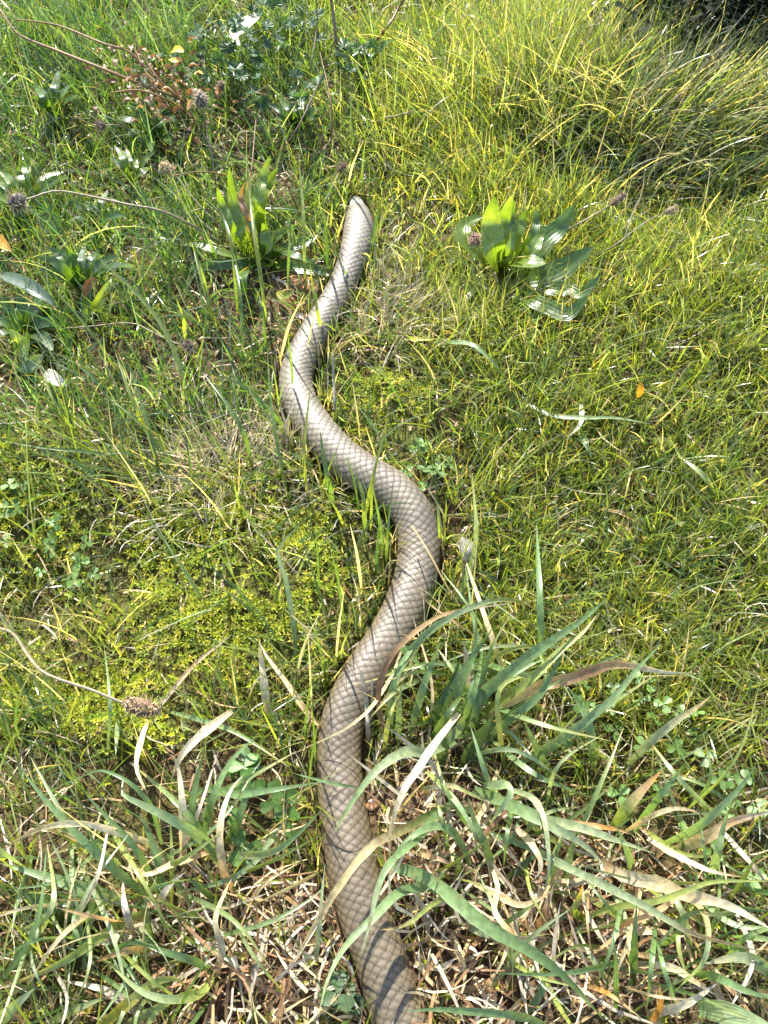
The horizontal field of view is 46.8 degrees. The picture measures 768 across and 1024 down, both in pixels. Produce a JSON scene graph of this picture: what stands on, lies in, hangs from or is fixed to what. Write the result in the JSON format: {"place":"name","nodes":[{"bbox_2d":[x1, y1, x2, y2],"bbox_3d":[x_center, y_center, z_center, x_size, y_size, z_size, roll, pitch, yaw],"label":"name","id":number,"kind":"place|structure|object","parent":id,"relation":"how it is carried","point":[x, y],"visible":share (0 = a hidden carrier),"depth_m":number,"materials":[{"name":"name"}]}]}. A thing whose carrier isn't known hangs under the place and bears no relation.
{"place":"outdoors","nodes":[
{"label":"outdoors","id":0,"kind":"place"},
{"bbox_2d":[0,0,767,1023],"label":"lawn grass","id":1,"kind":"structure","parent":0,"point":[678,294],"depth_m":0.93,"materials":[{"name":"green plant"}]},
{"bbox_2d":[411,525,458,604],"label":"dry stalk","id":2,"kind":"object","parent":1,"relation":"on","point":[451,594],"visible":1,"depth_m":0.75,"materials":[{"name":"plant"}]},
{"bbox_2d":[636,382,643,396],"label":"dead leaf","id":3,"kind":"object","parent":1,"relation":"on","point":[640,389],"visible":1,"depth_m":0.88,"materials":[{"name":"orange plant"}]},
{"bbox_2d":[0,0,767,1023],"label":"ground","id":4,"kind":"structure","parent":0,"point":[126,768],"depth_m":0.80,"materials":[{"name":"green plant"}]},
{"bbox_2d":[0,235,10,250],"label":"dead leaf","id":5,"kind":"object","parent":4,"relation":"on","point":[4,242],"visible":1,"depth_m":1.00,"materials":[{"name":"orange plant"}]},
{"bbox_2d":[9,329,23,354],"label":"dead leaf","id":6,"kind":"object","parent":4,"relation":"on","point":[13,335],"visible":0.96,"depth_m":0.91,"materials":[{"name":"green plant"}]},
{"bbox_2d":[12,354,43,372],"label":"dead leaf","id":7,"kind":"object","parent":4,"relation":"on","point":[31,366],"visible":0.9,"depth_m":0.92,"materials":[{"name":"green plant"}]},
{"bbox_2d":[0,272,57,306],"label":"dead leaf","id":8,"kind":"object","parent":4,"relation":"on","point":[35,288],"visible":0.98,"depth_m":0.95,"materials":[{"name":"green plant"}]},
{"bbox_2d":[0,288,60,360],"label":"plantain","id":9,"kind":"object","parent":4,"relation":"on","point":[23,318],"visible":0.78,"depth_m":0.95,"materials":[{"name":"green plant"}]},
{"bbox_2d":[0,478,61,554],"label":"clover","id":10,"kind":"object","parent":4,"relation":"on","point":[55,527],"visible":0.91,"depth_m":0.83,"materials":[{"name":"green plant"}]},
{"bbox_2d":[0,157,67,202],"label":"plantain","id":11,"kind":"object","parent":4,"relation":"on","point":[18,182],"visible":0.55,"depth_m":1.07,"materials":[{"name":"green plant"}]},
{"bbox_2d":[24,132,70,189],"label":"brown stalk","id":12,"kind":"object","parent":4,"relation":"on","point":[50,156],"visible":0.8,"depth_m":1.05,"materials":[{"name":"plant"}]},
{"bbox_2d":[44,369,66,385],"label":"dead leaf","id":13,"kind":"object","parent":4,"relation":"on","point":[51,378],"visible":0.74,"depth_m":0.90,"materials":[{"name":"beige plant"}]},
{"bbox_2d":[30,71,81,115],"bbox_3d":[-0.428,-0.536,1.154,0.060,0.059,0.120,-22,61,-13],"label":"plantain","id":14,"kind":"object","parent":4,"relation":"on","point":[44,102],"visible":0.85,"depth_m":1.15,"materials":[{"name":"green plant"}]},
{"bbox_2d":[23,890,106,931],"bbox_3d":[-0.228,0.288,0.638,0.060,0.034,0.026,0,58,0],"label":"clover","id":15,"kind":"object","parent":4,"relation":"on","point":[60,914],"visible":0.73,"depth_m":0.63,"materials":[{"name":"green plant"}]},
{"bbox_2d":[34,530,99,587],"bbox_3d":[-0.286,0.047,0.815,0.059,0.031,0.059,0,58,0],"label":"clover","id":16,"kind":"object","parent":4,"relation":"on","point":[76,568],"visible":0.97,"depth_m":0.81,"materials":[{"name":"green plant"}]},
{"bbox_2d":[0,627,163,723],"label":"seed head","id":17,"kind":"object","parent":4,"relation":"on","point":[130,704],"visible":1,"depth_m":0.67},
{"bbox_2d":[33,246,132,287],"bbox_3d":[-0.321,-0.263,0.976,0.108,0.057,0.054,0,58,0],"label":"plantain","id":18,"kind":"object","parent":4,"relation":"on","point":[80,263],"visible":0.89,"depth_m":0.97,"materials":[{"name":"green plant"}]},
{"bbox_2d":[82,277,94,297],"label":"dead leaf","id":19,"kind":"object","parent":4,"relation":"on","point":[87,288],"visible":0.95,"depth_m":0.96,"materials":[{"name":"brown plant"}]},
{"bbox_2d":[68,192,125,237],"bbox_3d":[-0.340,-0.344,1.047,0.060,0.041,0.103,-26,62,-15],"label":"plantain","id":20,"kind":"object","parent":4,"relation":"on","point":[109,216],"visible":0.81,"depth_m":1.05,"materials":[{"name":"green plant"}]},
{"bbox_2d":[89,279,110,314],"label":"dead leaf","id":21,"kind":"object","parent":4,"relation":"on","point":[100,298],"visible":0.96,"depth_m":0.94,"materials":[{"name":"green plant"}]},
{"bbox_2d":[94,118,126,132],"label":"seed head","id":22,"kind":"object","parent":4,"relation":"on","point":[100,125],"visible":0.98,"depth_m":1.07},
{"bbox_2d":[114,716,119,753],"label":"wide grass","id":23,"kind":"structure","parent":4,"relation":"on","point":[117,728],"depth_m":0.70,"materials":[{"name":"green plant"}]},
{"bbox_2d":[5,186,229,249],"bbox_3d":[-0.291,-0.320,0.978,0.234,0.094,0.040,0,58,0],"label":"seed head","id":24,"kind":"object","parent":4,"relation":"on","point":[17,201],"visible":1,"depth_m":0.95},
{"bbox_2d":[46,322,196,354],"bbox_3d":[-0.275,-0.188,0.921,0.189,0.056,0.023,21,60,12],"label":"seed head","id":25,"kind":"object","parent":4,"relation":"on","point":[187,346],"visible":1,"depth_m":0.91},
{"bbox_2d":[110,146,155,181],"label":"plantain","id":26,"kind":"object","parent":4,"relation":"on","point":[122,163],"visible":0.82,"depth_m":1.08,"materials":[{"name":"green plant"}]},
{"bbox_2d":[134,720,148,793],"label":"wide grass","id":27,"kind":"structure","parent":4,"relation":"on","point":[138,749],"depth_m":0.70,"materials":[{"name":"white plant"}]},
{"bbox_2d":[110,95,176,151],"bbox_3d":[-0.300,-0.496,1.135,0.078,0.039,0.140,-28,62,-16],"label":"plantain","id":28,"kind":"object","parent":4,"relation":"on","point":[162,136],"visible":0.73,"depth_m":1.14,"materials":[{"name":"green plant"}]},
{"bbox_2d":[0,9,294,181],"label":"dead weed","id":29,"kind":"object","parent":4,"relation":"on","point":[132,90],"visible":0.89,"depth_m":1.10,"materials":[{"name":"plant"}]},
{"bbox_2d":[169,57,179,61],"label":"dead leaf","id":30,"kind":"object","parent":29,"relation":"on","point":[174,59],"visible":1,"depth_m":1.10,"materials":[{"name":"yellow plant"}]},
{"bbox_2d":[171,45,183,52],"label":"dead leaf","id":31,"kind":"object","parent":29,"relation":"on","point":[177,48],"visible":1,"depth_m":1.10,"materials":[{"name":"yellow plant"}]},
{"bbox_2d":[6,243,290,509],"bbox_3d":[-0.222,-0.147,0.899,0.263,0.069,0.300,0,58,0],"label":"grass tuft","id":32,"kind":"object","parent":4,"relation":"on","point":[178,363],"visible":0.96,"depth_m":0.85,"materials":[{"name":"green plant"}]},
{"bbox_2d":[131,52,180,101],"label":"lobed weed","id":33,"kind":"object","parent":4,"relation":"on","point":[141,70],"visible":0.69,"depth_m":1.15,"materials":[{"name":"green plant"}]},
{"bbox_2d":[132,44,189,130],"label":"brown stalk","id":34,"kind":"object","parent":4,"relation":"on","point":[172,111],"visible":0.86,"depth_m":1.10,"materials":[{"name":"plant"}]},
{"bbox_2d":[0,648,328,1023],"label":"grass tuft","id":35,"kind":"object","parent":4,"relation":"on","point":[194,831],"visible":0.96,"depth_m":0.64,"materials":[{"name":"green plant"}]},
{"bbox_2d":[158,157,227,234],"bbox_3d":[-0.215,-0.352,1.008,0.092,0.086,0.025,30,63,18],"label":"seed head","id":36,"kind":"object","parent":4,"relation":"on","point":[165,166],"visible":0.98,"depth_m":0.99},
{"bbox_2d":[159,635,230,706],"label":"wide grass","id":37,"kind":"structure","parent":4,"relation":"on","point":[183,676],"depth_m":0.74,"materials":[{"name":"plant"}]},
{"bbox_2d":[171,709,232,779],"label":"wide grass","id":38,"kind":"structure","parent":4,"relation":"on","point":[207,729],"depth_m":0.69,"materials":[{"name":"beige plant"}]},
{"bbox_2d":[191,89,216,193],"bbox_3d":[-0.212,-0.436,1.052,0.024,0.109,0.064,0,58,0],"label":"seed head","id":39,"kind":"object","parent":4,"relation":"on","point":[200,100],"visible":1,"depth_m":1.02},
{"bbox_2d":[172,171,253,183],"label":"brown stalk","id":40,"kind":"object","parent":4,"relation":"on","point":[208,172],"visible":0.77,"depth_m":0.99,"materials":[{"name":"plant"}]},
{"bbox_2d":[53,333,391,602],"bbox_3d":[-0.149,-0.034,0.839,0.304,0.066,0.298,38,65,21],"label":"dry tuft","id":41,"kind":"object","parent":4,"relation":"on","point":[157,490],"visible":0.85,"depth_m":0.85,"materials":[{"name":"plant"}]},
{"bbox_2d":[216,80,228,116],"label":"seed head","id":42,"kind":"object","parent":4,"relation":"on","point":[221,85],"visible":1,"depth_m":1.08},
{"bbox_2d":[182,35,270,112],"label":"lobed weed","id":43,"kind":"object","parent":4,"relation":"on","point":[234,68],"visible":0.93,"depth_m":1.12,"materials":[{"name":"green plant"}]},
{"bbox_2d":[186,12,286,76],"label":"lobed weed","id":44,"kind":"object","parent":4,"relation":"on","point":[266,44],"visible":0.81,"depth_m":1.16,"materials":[{"name":"green plant"}]},
{"bbox_2d":[226,120,256,249],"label":"brown stalk","id":45,"kind":"object","parent":4,"relation":"on","point":[252,156],"visible":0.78,"depth_m":0.99,"materials":[{"name":"plant"}]},
{"bbox_2d":[229,14,259,44],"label":"dead leaf","id":46,"kind":"object","parent":4,"relation":"on","point":[252,20],"visible":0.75,"depth_m":1.19,"materials":[{"name":"white plant"}]},
{"bbox_2d":[176,129,332,338],"bbox_3d":[-0.151,-0.342,0.996,0.180,0.116,0.371,-8,58,-5],"label":"grass tuft","id":47,"kind":"object","parent":4,"relation":"on","point":[259,268],"visible":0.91,"depth_m":0.95,"materials":[{"name":"green plant"}]},
{"bbox_2d":[177,155,332,293],"bbox_3d":[-0.146,-0.303,0.966,0.155,0.104,0.106,-16,59,-10],"label":"plantain","id":48,"kind":"object","parent":4,"relation":"on","point":[242,235],"visible":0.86,"depth_m":0.98,"materials":[{"name":"green plant"}]},
{"bbox_2d":[219,747,299,866],"bbox_3d":[-0.095,0.231,0.694,0.063,0.034,0.091,0,58,0],"label":"clover","id":49,"kind":"object","parent":4,"relation":"on","point":[248,766],"visible":0.84,"depth_m":0.69,"materials":[{"name":"green plant"}]},
{"bbox_2d":[258,642,270,719],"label":"wide grass","id":50,"kind":"structure","parent":4,"relation":"on","point":[263,681],"depth_m":0.73,"materials":[{"name":"plant"}]},
{"bbox_2d":[236,152,300,218],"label":"brown stalk","id":51,"kind":"object","parent":4,"relation":"on","point":[281,178],"visible":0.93,"depth_m":0.99,"materials":[{"name":"plant"}]},
{"bbox_2d":[276,290,293,299],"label":"dead leaf","id":52,"kind":"object","parent":4,"relation":"on","point":[280,296],"visible":1,"depth_m":0.96,"materials":[{"name":"plant"}]},
{"bbox_2d":[254,401,316,465],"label":"dry tuft","id":53,"kind":"object","parent":4,"relation":"on","point":[287,422],"visible":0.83,"depth_m":0.85,"materials":[{"name":"plant"}]},
{"bbox_2d":[247,0,326,52],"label":"lobed weed","id":54,"kind":"object","parent":4,"relation":"on","point":[287,24],"visible":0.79,"depth_m":1.21,"materials":[{"name":"green plant"}]},
{"bbox_2d":[275,524,299,655],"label":"wide grass","id":55,"kind":"structure","parent":4,"relation":"on","point":[289,599],"depth_m":0.76,"materials":[{"name":"green plant"}]},
{"bbox_2d":[259,641,320,725],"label":"wide grass","id":56,"kind":"structure","parent":4,"relation":"on","point":[300,703],"depth_m":0.73,"materials":[{"name":"beige plant"}]},
{"bbox_2d":[267,97,325,129],"bbox_3d":[-0.112,-0.504,1.124,0.068,0.051,0.084,-11,59,-7],"label":"plantain","id":57,"kind":"object","parent":4,"relation":"on","point":[286,103],"visible":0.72,"depth_m":1.11,"materials":[{"name":"green plant"}]},
{"bbox_2d":[295,312,306,319],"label":"dead leaf","id":58,"kind":"object","parent":4,"relation":"on","point":[298,314],"visible":1,"depth_m":0.95,"materials":[{"name":"plant"}]},
{"bbox_2d":[273,37,335,161],"bbox_3d":[-0.094,-0.485,1.058,0.087,0.147,0.036,-27,62,-16],"label":"dry stalk","id":59,"kind":"object","parent":4,"relation":"on","point":[310,100],"visible":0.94,"depth_m":1.06,"materials":[{"name":"plant"}]},
{"bbox_2d":[288,67,324,137],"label":"lobed weed","id":60,"kind":"object","parent":4,"relation":"on","point":[298,73],"visible":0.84,"depth_m":1.08,"materials":[{"name":"green plant"}]},
{"bbox_2d":[307,0,317,81],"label":"dry stalk","id":61,"kind":"object","parent":4,"relation":"on","point":[314,39],"visible":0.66,"depth_m":1.10,"materials":[{"name":"plant"}]},
{"bbox_2d":[320,52,332,166],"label":"brown stalk","id":62,"kind":"object","parent":4,"relation":"on","point":[329,153],"visible":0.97,"depth_m":1.06,"materials":[{"name":"plant"}]},
{"bbox_2d":[279,139,383,795],"bbox_3d":[-0.055,-0.114,0.848,0.112,0.131,0.725,0,58,0],"label":"grass tuft","id":63,"kind":"object","parent":4,"relation":"on","point":[380,532],"visible":0.98,"depth_m":0.76,"materials":[{"name":"green plant"}]},
{"bbox_2d":[330,0,338,76],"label":"dry stalk","id":64,"kind":"object","parent":4,"relation":"on","point":[334,21],"visible":0.75,"depth_m":1.12,"materials":[{"name":"plant"}]},
{"bbox_2d":[320,158,349,215],"bbox_3d":[-0.065,-0.387,1.053,0.019,0.034,0.075,26,62,15],"label":"seed head","id":65,"kind":"object","parent":4,"relation":"on","point":[342,167],"visible":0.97,"depth_m":1.06},
{"bbox_2d":[332,353,337,417],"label":"dry stalk","id":66,"kind":"object","parent":4,"relation":"on","point":[334,393],"visible":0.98,"depth_m":0.88,"materials":[{"name":"plant"}]},
{"bbox_2d":[317,969,364,1019],"bbox_3d":[-0.031,0.342,0.629,0.035,0.028,0.032,0,58,0],"label":"clover","id":67,"kind":"object","parent":4,"relation":"on","point":[338,986],"visible":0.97,"depth_m":0.62,"materials":[{"name":"green plant"}]},
{"bbox_2d":[267,349,440,563],"bbox_3d":[-0.047,-0.048,0.824,0.243,0.086,0.085,38,65,21],"label":"grass tuft","id":68,"kind":"object","parent":4,"relation":"on","point":[365,503],"visible":0.99,"depth_m":0.80,"materials":[{"name":"green plant"}]},
{"bbox_2d":[334,35,379,93],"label":"lobed weed","id":69,"kind":"object","parent":4,"relation":"on","point":[373,42],"visible":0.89,"depth_m":1.14,"materials":[{"name":"green plant"}]},
{"bbox_2d":[279,196,439,1023],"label":"snake","id":70,"kind":"object","parent":4,"relation":"on","point":[385,974],"visible":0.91,"depth_m":0.75},
{"bbox_2d":[360,673,370,750],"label":"dry stalk","id":71,"kind":"object","parent":4,"relation":"on","point":[367,720],"visible":0.93,"depth_m":0.71,"materials":[{"name":"plant"}]},
{"bbox_2d":[335,35,396,72],"bbox_3d":[-0.023,-0.598,1.169,0.080,0.081,0.108,0,58,0],"label":"plantain","id":72,"kind":"object","parent":4,"relation":"on","point":[353,53],"visible":0.53,"depth_m":1.16,"materials":[{"name":"green plant"}]},
{"bbox_2d":[366,801,376,808],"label":"dead leaf","id":73,"kind":"object","parent":4,"relation":"on","point":[370,805],"visible":1,"depth_m":0.67,"materials":[{"name":"brown plant"}]},
{"bbox_2d":[370,679,372,723],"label":"dry stalk","id":74,"kind":"object","parent":4,"relation":"on","point":[371,720],"visible":0.96,"depth_m":0.71,"materials":[{"name":"plant"}]},
{"bbox_2d":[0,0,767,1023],"bbox_3d":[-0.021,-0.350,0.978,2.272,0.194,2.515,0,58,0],"label":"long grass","id":75,"kind":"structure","parent":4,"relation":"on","point":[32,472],"depth_m":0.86,"materials":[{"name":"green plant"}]},
{"bbox_2d":[0,0,767,1023],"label":"moss","id":76,"kind":"object","parent":4,"relation":"on","point":[212,626],"visible":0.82,"depth_m":0.79,"materials":[{"name":"green plant"}]},
{"bbox_2d":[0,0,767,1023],"bbox_3d":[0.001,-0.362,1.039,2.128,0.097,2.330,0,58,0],"label":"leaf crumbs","id":77,"kind":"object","parent":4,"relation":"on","point":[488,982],"visible":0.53,"depth_m":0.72,"materials":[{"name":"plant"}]},
{"bbox_2d":[0,0,767,1023],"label":"straw litter","id":78,"kind":"object","parent":4,"relation":"on","point":[416,908],"visible":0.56,"depth_m":0.66,"materials":[{"name":"beige plant"}]},
{"bbox_2d":[367,0,403,51],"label":"dry stalk","id":79,"kind":"object","parent":4,"relation":"on","point":[391,21],"visible":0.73,"depth_m":1.18,"materials":[{"name":"plant"}]},
{"bbox_2d":[385,110,414,118],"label":"dry stalk","id":80,"kind":"object","parent":4,"relation":"on","point":[399,115],"visible":0.87,"depth_m":1.10,"materials":[{"name":"plant"}]},
{"bbox_2d":[286,234,528,376],"bbox_3d":[0.028,-0.224,0.943,0.245,0.068,0.197,-24,61,-14],"label":"dry tuft","id":81,"kind":"object","parent":4,"relation":"on","point":[414,296],"visible":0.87,"depth_m":0.95,"materials":[{"name":"plant"}]},
{"bbox_2d":[398,645,426,679],"bbox_3d":[0.025,0.131,0.749,0.028,0.030,0.027,0,58,0],"label":"clover","id":82,"kind":"object","parent":4,"relation":"on","point":[403,651],"visible":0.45,"depth_m":0.74,"materials":[{"name":"green plant"}]},
{"bbox_2d":[407,336,437,340],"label":"wide grass","id":83,"kind":"structure","parent":4,"relation":"on","point":[421,339],"depth_m":0.91,"materials":[{"name":"yellow plant"}]},
{"bbox_2d":[400,437,456,491],"bbox_3d":[0.038,-0.041,0.845,0.050,0.036,0.053,29,62,17],"label":"clover","id":84,"kind":"object","parent":4,"relation":"on","point":[422,448],"visible":0.94,"depth_m":0.85,"materials":[{"name":"green plant"}]},
{"bbox_2d":[273,0,610,126],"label":"grass tussock","id":85,"kind":"object","parent":4,"relation":"on","point":[416,29],"depth_m":1.19,"materials":[{"name":"green plant"}]},
{"bbox_2d":[457,537,477,562],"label":"flower","id":86,"kind":"object","parent":4,"relation":"on","point":[467,553],"visible":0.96,"depth_m":0.79,"materials":[{"name":"white plant"}]},
{"bbox_2d":[435,340,500,373],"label":"wide grass","id":87,"kind":"structure","parent":4,"relation":"on","point":[471,344],"depth_m":0.89,"materials":[{"name":"plant"}]},
{"bbox_2d":[467,229,488,271],"bbox_3d":[0.103,-0.284,0.977,0.019,0.071,0.038,36,65,20],"label":"seed head","id":88,"kind":"object","parent":4,"relation":"on","point":[475,238],"visible":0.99,"depth_m":0.95},
{"bbox_2d":[294,473,710,879],"bbox_3d":[0.061,0.129,0.711,0.310,0.093,0.277,-34,64,-19],"label":"grass tuft","id":89,"kind":"object","parent":4,"relation":"on","point":[478,691],"visible":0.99,"depth_m":0.70,"materials":[{"name":"green plant"}]},
{"bbox_2d":[452,195,600,320],"bbox_3d":[0.151,-0.269,0.945,0.154,0.110,0.137,0,58,0],"label":"plantain","id":90,"kind":"object","parent":4,"relation":"on","point":[509,230],"visible":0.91,"depth_m":0.96,"materials":[{"name":"green plant"}]},
{"bbox_2d":[294,722,765,1023],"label":"grass tuft","id":91,"kind":"object","parent":4,"relation":"on","point":[502,931],"visible":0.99,"depth_m":0.63,"materials":[{"name":"green plant"}]},
{"bbox_2d":[317,0,762,220],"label":"grass tussock","id":92,"kind":"object","parent":4,"relation":"on","point":[571,22],"depth_m":1.09,"materials":[{"name":"green plant"}]},
{"bbox_2d":[570,404,583,435],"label":"wide grass","id":93,"kind":"structure","parent":4,"relation":"on","point":[580,421],"depth_m":0.87,"materials":[{"name":"beige plant"}]},
{"bbox_2d":[577,429,591,458],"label":"wide grass","id":94,"kind":"structure","parent":4,"relation":"on","point":[585,443],"depth_m":0.86,"materials":[{"name":"green plant"}]},
{"bbox_2d":[406,0,767,278],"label":"grass tussock","id":95,"kind":"object","parent":4,"relation":"on","point":[675,58],"depth_m":1.08,"materials":[{"name":"green plant"}]},
{"bbox_2d":[528,403,648,423],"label":"wide grass","id":96,"kind":"structure","parent":4,"relation":"on","point":[577,417],"depth_m":0.87,"materials":[{"name":"green plant"}]},
{"bbox_2d":[567,190,627,230],"bbox_3d":[0.228,-0.327,0.993,0.083,0.069,0.021,-5,58,-3],"label":"seed head","id":97,"kind":"object","parent":4,"relation":"on","point":[618,199],"visible":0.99,"depth_m":0.97},
{"bbox_2d":[474,682,767,1023],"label":"grass tuft","id":98,"kind":"object","parent":4,"relation":"on","point":[723,1011],"visible":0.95,"depth_m":0.63,"materials":[{"name":"green plant"}]},
{"bbox_2d":[592,204,678,259],"bbox_3d":[0.278,-0.308,0.980,0.088,0.063,0.016,-14,59,-9],"label":"seed head","id":99,"kind":"object","parent":4,"relation":"on","point":[672,210],"visible":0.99,"depth_m":0.97},
{"bbox_2d":[559,660,716,805],"bbox_3d":[0.202,0.179,0.723,0.111,0.037,0.118,-35,64,-20],"label":"clover","id":100,"kind":"object","parent":4,"relation":"on","point":[624,789],"visible":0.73,"depth_m":0.72,"materials":[{"name":"green plant"}]},
{"bbox_2d":[559,0,767,63],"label":"dark shrub","id":101,"kind":"object","parent":4,"relation":"on","point":[709,8],"visible":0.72,"depth_m":1.10,"materials":[{"name":"green plant"}]},
{"bbox_2d":[678,455,715,495],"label":"wide grass","id":102,"kind":"structure","parent":4,"relation":"on","point":[703,475],"depth_m":0.84,"materials":[{"name":"green plant"}]},
{"bbox_2d":[678,769,767,890],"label":"clover","id":103,"kind":"object","parent":4,"relation":"on","point":[724,785],"visible":0.66,"depth_m":0.68,"materials":[{"name":"green plant"}]}
]}

